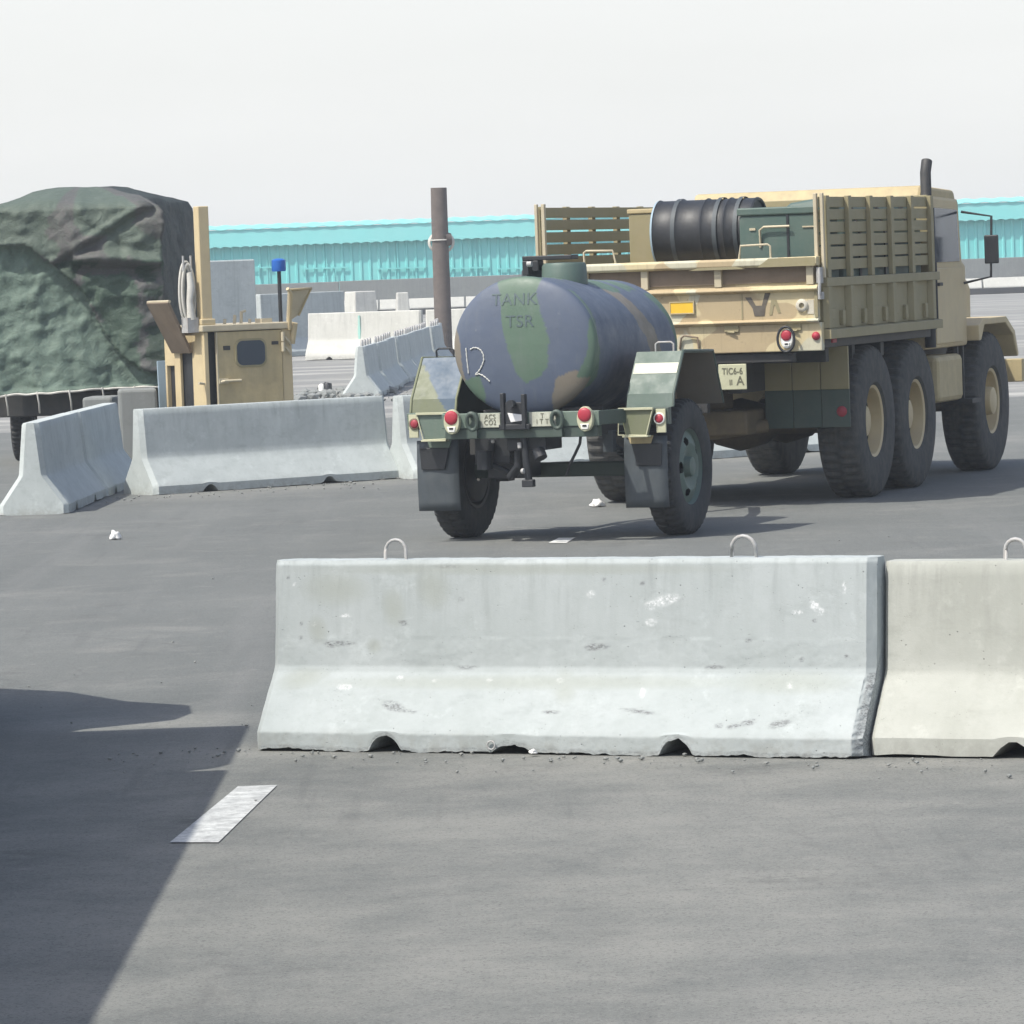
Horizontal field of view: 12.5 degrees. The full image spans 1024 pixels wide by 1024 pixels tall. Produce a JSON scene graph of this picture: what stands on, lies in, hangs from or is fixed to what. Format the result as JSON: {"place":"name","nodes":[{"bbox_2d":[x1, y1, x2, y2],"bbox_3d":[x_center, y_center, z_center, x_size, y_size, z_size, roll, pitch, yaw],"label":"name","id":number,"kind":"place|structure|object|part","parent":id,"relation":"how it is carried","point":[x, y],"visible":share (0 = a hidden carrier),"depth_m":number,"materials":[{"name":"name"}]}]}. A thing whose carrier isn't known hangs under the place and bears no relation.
{"place":"outdoors","nodes":[
{"label":"outdoors","id":0,"kind":"place"},
{"bbox_2d":[83,395,117,407],"bbox_3d":[-4.490,-0.881,51.517,0.335,0.780,0.600,-2,3,4],"label":"concrete block","id":1,"kind":"object","parent":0,"point":[91,401],"depth_m":51.21,"materials":[{"name":"grey concrete"}]},
{"bbox_2d":[117,387,157,458],"bbox_3d":[-4.050,-0.906,50.915,0.414,0.864,0.600,-2,3,-6],"label":"concrete block","id":2,"kind":"object","parent":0,"point":[130,400],"depth_m":50.60,"materials":[{"name":"grey concrete"}]},
{"bbox_2d":[210,259,256,323],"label":"concrete slab","id":3,"kind":"structure","parent":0,"point":[233,291],"depth_m":104.90,"materials":[{"name":"grey concrete"}]},
{"bbox_2d":[256,291,344,356],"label":"blast wall","id":4,"kind":"structure","parent":0,"point":[316,302],"depth_m":112.89,"materials":[{"name":"grey concrete"}]},
{"bbox_2d":[0,396,1023,1023],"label":"paved road","id":5,"kind":"structure","parent":0,"point":[380,886],"depth_m":17.30,"materials":[{"name":"grey asphalt"}]},
{"bbox_2d":[0,412,105,515],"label":"concrete barrier","id":6,"kind":"object","parent":5,"relation":"on","point":[56,475],"visible":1,"depth_m":41.82,"materials":[{"name":"grey concrete"}]},
{"bbox_2d":[0,186,196,459],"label":"covered trailer","id":7,"kind":"object","parent":5,"relation":"on","point":[87,274],"visible":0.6,"depth_m":52.48,"materials":[{"name":"fabric"}]},
{"bbox_2d":[66,403,131,496],"bbox_3d":[-4.093,-0.613,45.872,0.620,0.820,2.830,-2,3,2],"label":"concrete barrier","id":8,"kind":"object","parent":5,"relation":"on","point":[108,459],"visible":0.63,"depth_m":45.57,"materials":[{"name":"grey concrete"}]},
{"bbox_2d":[109,530,120,539],"bbox_3d":[-3.157,0.179,37.277,0.100,0.074,0.125,-3,3,-18],"label":"paper scrap","id":9,"kind":"object","parent":5,"relation":"on","point":[115,534],"visible":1,"depth_m":37.23,"materials":[{"name":"white paper"}]},
{"bbox_2d":[157,361,166,407],"bbox_3d":[-3.758,-1.082,51.333,0.186,1.150,0.070,-3,0,-20],"label":"metal sheet","id":10,"kind":"object","parent":5,"relation":"on","point":[161,377],"visible":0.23,"depth_m":51.32,"materials":[{"name":"grey metal"}]},
{"bbox_2d":[171,785,276,841],"bbox_3d":[-1.109,1.163,18.156,0.186,0.001,1.853,-2,3,4],"label":"painted stripe","id":11,"kind":"object","parent":5,"relation":"on","point":[221,819],"visible":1,"depth_m":18.06,"materials":[{"name":"white paint"}]},
{"bbox_2d":[146,206,311,406],"bbox_3d":[-3.087,-1.890,50.529,1.630,2.800,1.218,-4,4,-30],"label":"equipment cabinet","id":12,"kind":"object","parent":5,"relation":"on","point":[209,360],"visible":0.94,"depth_m":50.20,"materials":[{"name":"beige metal"}]},
{"bbox_3d":[-2.789,-1.282,50.242,0.787,1.315,0.086,-4,4,-30],"label":"door","id":13,"kind":"part","parent":12,"relation":"part of","materials":[{"name":"beige paint"}]},
{"bbox_2d":[124,396,398,494],"bbox_3d":[-2.423,-0.653,45.499,2.830,0.820,0.620,-4,4,-35],"label":"concrete barrier","id":14,"kind":"object","parent":5,"relation":"on","point":[192,449],"visible":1,"depth_m":45.29,"materials":[{"name":"grey concrete"}]},
{"bbox_2d":[390,395,588,478],"bbox_3d":[0.022,-0.814,46.869,2.830,0.820,0.620,-4,4,-35],"label":"concrete barrier","id":15,"kind":"object","parent":5,"relation":"on","point":[403,449],"visible":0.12,"depth_m":46.04,"materials":[{"name":"grey concrete"}]},
{"bbox_2d":[28,386,1011,821],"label":"gravel","id":16,"kind":"structure","parent":5,"relation":"on","point":[314,394],"depth_m":44.08,"materials":[{"name":"grey gravel"}]},
{"bbox_2d":[528,749,536,753],"bbox_3d":[0.089,1.011,19.848,0.040,0.020,0.033,-2,3,0],"label":"mortar lump","id":17,"kind":"object","parent":5,"relation":"on","point":[532,751],"visible":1,"depth_m":19.84,"materials":[{"name":"white concrete"}]},
{"bbox_2d":[549,538,573,542],"bbox_3d":[0.372,0.210,34.986,0.140,0.001,0.659,-2,3,7],"label":"painted dash","id":18,"kind":"object","parent":5,"relation":"on","point":[561,540],"visible":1,"depth_m":34.94,"materials":[{"name":"white paint"}]},
{"bbox_2d":[407,254,723,537],"bbox_3d":[0.761,-0.924,36.416,2.112,2.162,4.210,-1,3,21],"label":"water trailer","id":19,"kind":"object","parent":5,"relation":"on","point":[532,369],"visible":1,"depth_m":34.86,"materials":[{"name":"paint"}]},
{"bbox_2d":[257,534,885,757],"bbox_3d":[0.266,0.558,20.132,2.833,0.918,0.636,-1,3,25],"label":"concrete barrier","id":20,"kind":"object","parent":5,"relation":"on","point":[756,655],"visible":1,"depth_m":19.96,"materials":[{"name":"grey concrete"}]},
{"bbox_2d":[589,499,604,505],"bbox_3d":[0.722,-0.082,39.586,0.123,0.066,0.222,-3,3,-14],"label":"cloth rag","id":21,"kind":"object","parent":5,"relation":"on","point":[597,502],"visible":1,"depth_m":39.54,"materials":[{"name":"white fabric"}]},
{"bbox_2d":[712,433,818,458],"bbox_3d":[2.367,-0.988,48.537,2.830,0.820,0.620,-4,4,-35],"label":"concrete barrier","id":22,"kind":"object","parent":5,"relation":"on","point":[726,452],"visible":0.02,"depth_m":48.12,"materials":[{"name":"grey concrete"}]},
{"bbox_2d":[534,158,1023,500],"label":"cargo truck","id":23,"kind":"object","parent":5,"relation":"on","point":[866,378],"visible":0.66,"depth_m":39.60,"materials":[{"name":"metal"}]},
{"bbox_2d":[627,208,654,262],"bbox_3d":[1.307,-2.059,39.715,0.500,1.020,0.520,-1,3,20],"label":"tan box","id":24,"kind":"object","parent":23,"relation":"on","point":[639,234],"visible":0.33,"depth_m":39.51,"materials":[{"name":"beige paint"}]},
{"bbox_2d":[737,205,838,321],"bbox_3d":[2.283,-2.018,38.623,0.710,0.985,0.620,-1,3,20],"label":"green chest","id":25,"kind":"object","parent":23,"relation":"on","point":[787,231],"visible":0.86,"depth_m":38.36,"materials":[{"name":"paint"}]},
{"bbox_2d":[788,199,920,276],"bbox_3d":[2.882,-2.164,40.203,0.680,1.065,2.500,-1,3,20],"label":"cargo bundle","id":26,"kind":"object","parent":23,"relation":"on","point":[878,271],"visible":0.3,"depth_m":39.84,"materials":[{"name":"beige paint"}]},
{"bbox_3d":[1.650,-1.772,38.978,0.860,0.500,0.625,-1,3,20],"label":"timber crate","id":27,"kind":"object","parent":23,"relation":"on","visible":0},
{"bbox_2d":[650,196,765,261],"bbox_3d":[1.640,-2.318,38.959,0.880,0.578,0.578,-1,3,20],"label":"steel drum","id":28,"kind":"object","parent":27,"relation":"on","point":[693,230],"visible":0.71,"depth_m":38.76,"materials":[{"name":"black paint"}]},
{"bbox_2d":[872,537,1023,756],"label":"concrete barrier","id":29,"kind":"object","parent":5,"relation":"on","point":[953,684],"visible":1,"depth_m":19.33,"materials":[{"name":"beige concrete"}]},
{"bbox_2d":[0,293,1023,432],"bbox_3d":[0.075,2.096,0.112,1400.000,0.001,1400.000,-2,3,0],"label":"ground","id":30,"kind":"structure","parent":0,"point":[310,375],"depth_m":98.55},
{"bbox_2d":[319,382,331,390],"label":"marker post","id":31,"kind":"object","parent":30,"relation":"on","point":[326,385],"visible":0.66,"depth_m":76.94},
{"bbox_2d":[344,291,376,311],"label":"concrete post","id":32,"kind":"object","parent":30,"relation":"on","point":[359,301],"visible":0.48,"depth_m":149.96,"materials":[{"name":"grey concrete"}]},
{"bbox_2d":[305,310,422,360],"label":"concrete barrier","id":33,"kind":"object","parent":30,"relation":"on","point":[338,336],"visible":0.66,"depth_m":106.67,"materials":[{"name":"white concrete"}]},
{"bbox_2d":[343,337,390,395],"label":"concrete barrier","id":34,"kind":"object","parent":30,"relation":"on","point":[368,376],"visible":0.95,"depth_m":75.02,"materials":[{"name":"grey concrete"}]},
{"bbox_2d":[372,334,403,389],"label":"concrete barrier","id":35,"kind":"object","parent":30,"relation":"on","point":[390,374],"visible":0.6,"depth_m":79.06,"materials":[{"name":"grey concrete"}]},
{"bbox_2d":[382,332,408,383],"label":"concrete barrier","id":36,"kind":"object","parent":30,"relation":"on","point":[399,370],"visible":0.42,"depth_m":82.65,"materials":[{"name":"grey concrete"}]},
{"bbox_2d":[396,292,409,310],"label":"concrete post","id":37,"kind":"object","parent":30,"relation":"on","point":[402,300],"visible":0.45,"depth_m":149.89,"materials":[{"name":"grey concrete"}]},
{"bbox_2d":[392,329,417,381],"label":"concrete barrier","id":38,"kind":"object","parent":30,"relation":"on","point":[407,365],"visible":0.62,"depth_m":84.83,"materials":[{"name":"grey concrete"}]},
{"bbox_2d":[403,326,419,367],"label":"concrete barrier","id":39,"kind":"object","parent":30,"relation":"on","point":[415,358],"visible":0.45,"depth_m":87.97,"materials":[{"name":"grey concrete"}]},
{"bbox_2d":[411,324,429,358],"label":"concrete barrier","id":40,"kind":"object","parent":30,"relation":"on","point":[420,341],"visible":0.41,"depth_m":91.30,"materials":[{"name":"grey concrete"}]},
{"bbox_2d":[420,322,435,356],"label":"concrete barrier","id":41,"kind":"object","parent":30,"relation":"on","point":[430,352],"visible":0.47,"depth_m":94.20,"materials":[{"name":"grey concrete"}]},
{"bbox_2d":[428,320,451,355],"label":"concrete barrier","id":42,"kind":"object","parent":30,"relation":"on","point":[436,334],"visible":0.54,"depth_m":96.74,"materials":[{"name":"grey concrete"}]},
{"bbox_2d":[428,188,454,354],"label":"utility pole","id":43,"kind":"object","parent":30,"relation":"on","point":[442,238],"visible":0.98,"depth_m":102.31,"materials":[{"name":"brown metal"}]},
{"bbox_2d":[426,308,465,348],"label":"concrete barrier","id":44,"kind":"object","parent":30,"relation":"on","point":[456,314],"visible":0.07,"depth_m":105.66,"materials":[{"name":"grey concrete"}]},
{"bbox_2d":[376,277,1023,309],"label":"wall","id":45,"kind":"structure","parent":30,"relation":"on","point":[418,303],"depth_m":195.84,"materials":[{"name":"concrete"}]},
{"bbox_2d":[377,287,1023,314],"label":"drain kerb","id":46,"kind":"structure","parent":30,"relation":"on","point":[1003,290],"depth_m":195.47,"materials":[{"name":"concrete"}]},
{"bbox_2d":[0,0,1023,230],"label":"sky","id":47,"kind":"structure","parent":0,"point":[251,112],"materials":[{"name":"white"}]},
{"bbox_2d":[209,197,1023,290],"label":"turquoise shed","id":48,"kind":"structure","parent":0,"point":[311,252],"depth_m":214.64,"materials":[{"name":"teal metal"}]},
{"bbox_2d":[255,257,1023,309],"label":"perimeter wall","id":49,"kind":"structure","parent":0,"point":[464,287],"depth_m":199.78,"materials":[{"name":"concrete"}]}
]}

